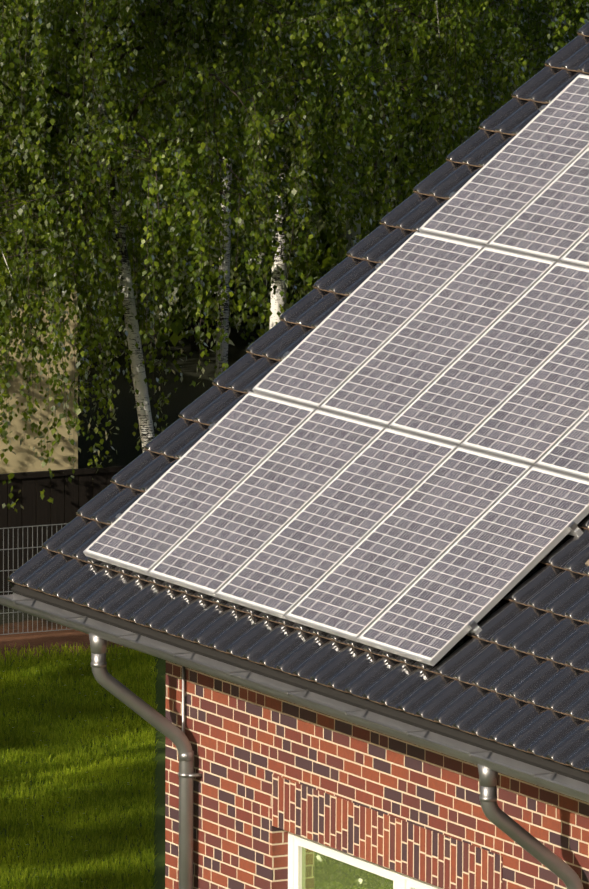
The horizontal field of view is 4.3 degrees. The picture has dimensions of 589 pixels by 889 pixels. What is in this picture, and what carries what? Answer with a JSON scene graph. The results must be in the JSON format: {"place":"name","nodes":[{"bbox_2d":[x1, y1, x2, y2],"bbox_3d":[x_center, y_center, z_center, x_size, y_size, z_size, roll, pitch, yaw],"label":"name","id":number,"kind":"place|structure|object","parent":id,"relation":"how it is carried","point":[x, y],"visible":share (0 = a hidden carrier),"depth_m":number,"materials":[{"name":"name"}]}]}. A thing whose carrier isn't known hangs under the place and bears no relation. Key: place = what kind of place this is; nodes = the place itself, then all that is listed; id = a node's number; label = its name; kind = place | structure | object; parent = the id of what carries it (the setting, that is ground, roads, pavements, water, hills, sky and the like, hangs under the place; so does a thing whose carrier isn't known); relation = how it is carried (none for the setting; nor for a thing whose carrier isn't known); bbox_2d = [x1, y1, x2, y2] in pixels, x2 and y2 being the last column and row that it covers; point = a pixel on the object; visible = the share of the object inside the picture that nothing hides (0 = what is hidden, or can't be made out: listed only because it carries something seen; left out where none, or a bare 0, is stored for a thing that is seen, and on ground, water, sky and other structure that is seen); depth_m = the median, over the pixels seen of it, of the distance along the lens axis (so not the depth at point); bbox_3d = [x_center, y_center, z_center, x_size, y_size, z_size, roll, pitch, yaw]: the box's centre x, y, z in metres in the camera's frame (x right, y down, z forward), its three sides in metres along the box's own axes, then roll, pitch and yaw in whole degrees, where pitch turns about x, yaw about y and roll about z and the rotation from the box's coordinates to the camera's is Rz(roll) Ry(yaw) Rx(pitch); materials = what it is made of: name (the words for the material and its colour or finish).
{"place":"outdoors","nodes":[
{"label":"outdoors","id":0,"kind":"place"},
{"bbox_2d":[0,214,132,473],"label":"building wall","id":1,"kind":"structure","parent":0,"point":[23,459],"depth_m":79.89,"materials":[{"name":"paint"}]},
{"bbox_2d":[0,642,158,888],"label":"lawn grass","id":2,"kind":"structure","parent":0,"point":[69,757],"depth_m":66.53,"materials":[{"name":"green plant"}]},
{"bbox_2d":[0,270,325,888],"bbox_3d":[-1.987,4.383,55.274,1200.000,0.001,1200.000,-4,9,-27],"label":"lawn","id":3,"kind":"structure","parent":0,"point":[124,440],"depth_m":86.44,"materials":[{"name":"green plant"}]},
{"bbox_2d":[0,523,70,634],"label":"wire fence","id":4,"kind":"object","parent":3,"relation":"on","point":[8,570],"visible":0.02,"depth_m":73.62,"materials":[{"name":"grey metal"}]},
{"bbox_2d":[0,465,126,609],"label":"fence","id":5,"kind":"object","parent":3,"relation":"on","point":[76,494],"visible":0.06,"depth_m":75.29,"materials":[{"name":"brown wood"}]},
{"bbox_2d":[1,653,129,881],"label":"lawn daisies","id":6,"kind":"object","parent":3,"relation":"on","point":[40,740],"visible":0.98,"depth_m":66.17,"materials":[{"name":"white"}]},
{"bbox_2d":[0,0,240,511],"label":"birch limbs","id":7,"kind":"object","parent":3,"relation":"on","point":[12,268],"visible":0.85,"depth_m":73.94,"materials":[{"name":"green plant"}]},
{"bbox_2d":[54,41,252,364],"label":"birch tree","id":8,"kind":"object","parent":3,"relation":"on","point":[172,317],"depth_m":92.90,"materials":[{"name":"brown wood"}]},
{"bbox_2d":[0,0,412,451],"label":"birch tree","id":9,"kind":"object","parent":3,"relation":"on","point":[251,27],"visible":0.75,"depth_m":75.40,"materials":[{"name":"green plant"}]},
{"bbox_2d":[5,0,417,349],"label":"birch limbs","id":10,"kind":"object","parent":3,"relation":"on","point":[240,267],"visible":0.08,"depth_m":83.89,"materials":[{"name":"green plant"}]},
{"bbox_2d":[50,1,420,353],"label":"birch tree","id":11,"kind":"object","parent":3,"relation":"on","point":[174,338],"visible":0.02,"depth_m":92.55,"materials":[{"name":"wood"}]},
{"bbox_2d":[12,0,519,377],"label":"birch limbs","id":12,"kind":"object","parent":3,"relation":"on","point":[438,117],"visible":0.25,"depth_m":82.55,"materials":[{"name":"green plant"}]},
{"bbox_2d":[70,0,540,329],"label":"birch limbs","id":13,"kind":"object","parent":3,"relation":"on","point":[276,298],"depth_m":91.73,"materials":[{"name":"white plant"}]},
{"bbox_2d":[215,17,408,297],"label":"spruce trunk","id":14,"kind":"object","parent":3,"relation":"on","point":[327,270],"depth_m":97.31,"materials":[{"name":"brown wood"}]},
{"bbox_2d":[67,0,588,312],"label":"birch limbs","id":15,"kind":"object","parent":3,"relation":"on","point":[523,71],"visible":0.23,"depth_m":83.47,"materials":[{"name":"green plant"}]},
{"bbox_2d":[168,0,586,333],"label":"birch tree","id":16,"kind":"object","parent":3,"relation":"on","point":[302,267],"visible":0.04,"depth_m":92.55,"materials":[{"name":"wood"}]},
{"bbox_2d":[267,8,583,281],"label":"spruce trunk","id":17,"kind":"object","parent":3,"relation":"on","point":[394,164],"depth_m":98.28,"materials":[{"name":"brown wood"}]},
{"bbox_2d":[290,0,588,230],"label":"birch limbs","id":18,"kind":"object","parent":3,"relation":"on","point":[566,39],"visible":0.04,"depth_m":89.06,"materials":[{"name":"green plant"}]},
{"bbox_2d":[165,660,588,888],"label":"brick house walls","id":19,"kind":"structure","parent":0,"point":[246,743],"depth_m":52.46,"materials":[{"name":"red brick"}]},
{"bbox_2d":[89,633,201,888],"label":"downpipe","id":20,"kind":"object","parent":19,"relation":"attached to","point":[144,710],"visible":0.96,"depth_m":53.69,"materials":[{"name":"grey metal"}]},
{"bbox_2d":[182,666,186,733],"bbox_3d":[-0.758,2.687,54.014,0.035,3.680,0.026,-4,9,-27],"label":"house conduit pipe","id":21,"kind":"object","parent":19,"relation":"attached to","point":[184,694],"visible":0.31,"depth_m":53.87,"materials":[{"name":"white plastic"}]},
{"bbox_2d":[11,584,588,783],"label":"roof deck","id":22,"kind":"structure","parent":19,"relation":"attached to","point":[401,716],"depth_m":50.84,"materials":[{"name":"grey metal"}]},
{"bbox_2d":[8,34,577,586],"bbox_3d":[0.297,-1.184,55.658,6.490,0.129,0.019,-44,24,-15],"label":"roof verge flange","id":23,"kind":"object","parent":22,"relation":"attached to","point":[178,416],"visible":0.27,"depth_m":55.09,"materials":[{"name":"black metal"}]},
{"bbox_2d":[0,593,588,802],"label":"house gutter","id":24,"kind":"object","parent":22,"relation":"attached to","point":[526,772],"visible":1,"depth_m":50.76,"materials":[{"name":"grey metal"}]},
{"bbox_2d":[8,21,588,772],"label":"roof tiles","id":25,"kind":"object","parent":22,"relation":"on","point":[514,673],"visible":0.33,"depth_m":51.83,"materials":[{"name":"black ceramic"}]},
{"bbox_2d":[115,105,582,633],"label":"clamps","id":26,"kind":"object","parent":22,"relation":"attached to","point":[575,530],"visible":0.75,"depth_m":50.73,"materials":[{"name":"silver metal"}]},
{"bbox_2d":[83,391,315,575],"bbox_3d":[-0.643,0.261,53.971,1.650,0.040,0.990,-44,24,-15],"label":"solar panel","id":27,"kind":"object","parent":26,"relation":"attached to","point":[210,470],"visible":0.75,"depth_m":53.95,"materials":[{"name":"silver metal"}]},
{"bbox_2d":[148,409,385,596],"bbox_3d":[-0.180,0.388,53.083,1.650,0.040,0.990,-44,24,-15],"label":"solar panel","id":28,"kind":"object","parent":26,"relation":"attached to","point":[274,492],"visible":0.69,"depth_m":53.06,"materials":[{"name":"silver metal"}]},
{"bbox_2d":[215,428,457,619],"bbox_3d":[0.283,0.515,52.194,1.650,0.040,0.990,-44,24,-15],"label":"solar panel","id":29,"kind":"object","parent":26,"relation":"attached to","point":[344,512],"visible":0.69,"depth_m":52.17,"materials":[{"name":"glass"},{"name":"silicon solar cells"},{"name":"aluminium"}]},
{"bbox_2d":[252,231,484,409],"bbox_3d":[0.515,-0.858,54.415,1.650,0.040,0.990,-44,24,-15],"label":"solar panel","id":30,"kind":"object","parent":26,"relation":"attached to","point":[378,308],"visible":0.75,"depth_m":54.40,"materials":[{"name":"glass"},{"name":"silicon solar cells"},{"name":"aluminium"}]},
{"bbox_2d":[285,446,531,642],"bbox_3d":[0.746,0.642,51.306,1.650,0.040,0.990,-44,24,-15],"label":"solar panel","id":31,"kind":"object","parent":26,"relation":"attached to","point":[417,532],"visible":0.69,"depth_m":51.29,"materials":[{"name":"glass"},{"name":"silicon solar cells"},{"name":"aluminium"}]},
{"bbox_2d":[319,246,556,427],"bbox_3d":[0.978,-0.731,53.526,1.650,0.040,0.990,-44,24,-15],"label":"solar panel","id":32,"kind":"object","parent":26,"relation":"attached to","point":[450,322],"visible":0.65,"depth_m":53.51,"materials":[{"name":"glass"},{"name":"silicon solar cells"},{"name":"aluminium"}]},
{"bbox_2d":[357,466,588,665],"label":"solar panel","id":33,"kind":"object","parent":26,"relation":"attached to","point":[481,567],"visible":0.94,"depth_m":50.38,"materials":[{"name":"glass"},{"name":"silicon solar cells"},{"name":"aluminium"}]},
{"bbox_2d":[389,262,588,446],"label":"solar panel","id":34,"kind":"object","parent":26,"relation":"attached to","point":[517,344],"visible":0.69,"depth_m":52.63,"materials":[{"name":"glass"},{"name":"silicon solar cells"},{"name":"aluminium"}]},
{"bbox_2d":[418,74,588,246],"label":"solar panel","id":35,"kind":"object","parent":26,"relation":"attached to","point":[525,166],"visible":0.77,"depth_m":54.85,"materials":[{"name":"glass"},{"name":"silicon solar cells"},{"name":"aluminium"}]},
{"bbox_2d":[461,320,588,466],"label":"solar panel","id":36,"kind":"object","parent":26,"relation":"attached to","point":[535,416],"visible":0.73,"depth_m":51.72,"materials":[{"name":"glass"},{"name":"silicon solar cells"},{"name":"aluminium"}]},
{"bbox_2d":[488,147,588,261],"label":"solar panel","id":37,"kind":"object","parent":26,"relation":"attached to","point":[550,221],"visible":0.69,"depth_m":53.94,"materials":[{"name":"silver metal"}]},
{"bbox_2d":[536,412,588,480],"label":"solar panel","id":38,"kind":"object","parent":26,"relation":"attached to","point":[567,453],"visible":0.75,"depth_m":50.93,"materials":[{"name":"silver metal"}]},
{"bbox_2d":[560,232,588,267],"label":"solar panel","id":39,"kind":"object","parent":26,"relation":"attached to","point":[577,254],"visible":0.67,"depth_m":53.21,"materials":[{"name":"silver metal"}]},
{"bbox_2d":[288,832,442,888],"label":"house window","id":40,"kind":"structure","parent":19,"relation":"in","point":[313,864],"depth_m":52.41,"materials":[{"name":"white plastic"}]},
{"bbox_2d":[272,774,501,888],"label":"brick lintel","id":41,"kind":"structure","parent":19,"relation":"in","point":[399,846],"depth_m":51.42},
{"bbox_2d":[478,764,583,888],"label":"downpipe","id":42,"kind":"object","parent":19,"relation":"attached to","point":[529,843],"visible":0.98,"depth_m":48.72,"materials":[{"name":"grey metal"}]}
]}

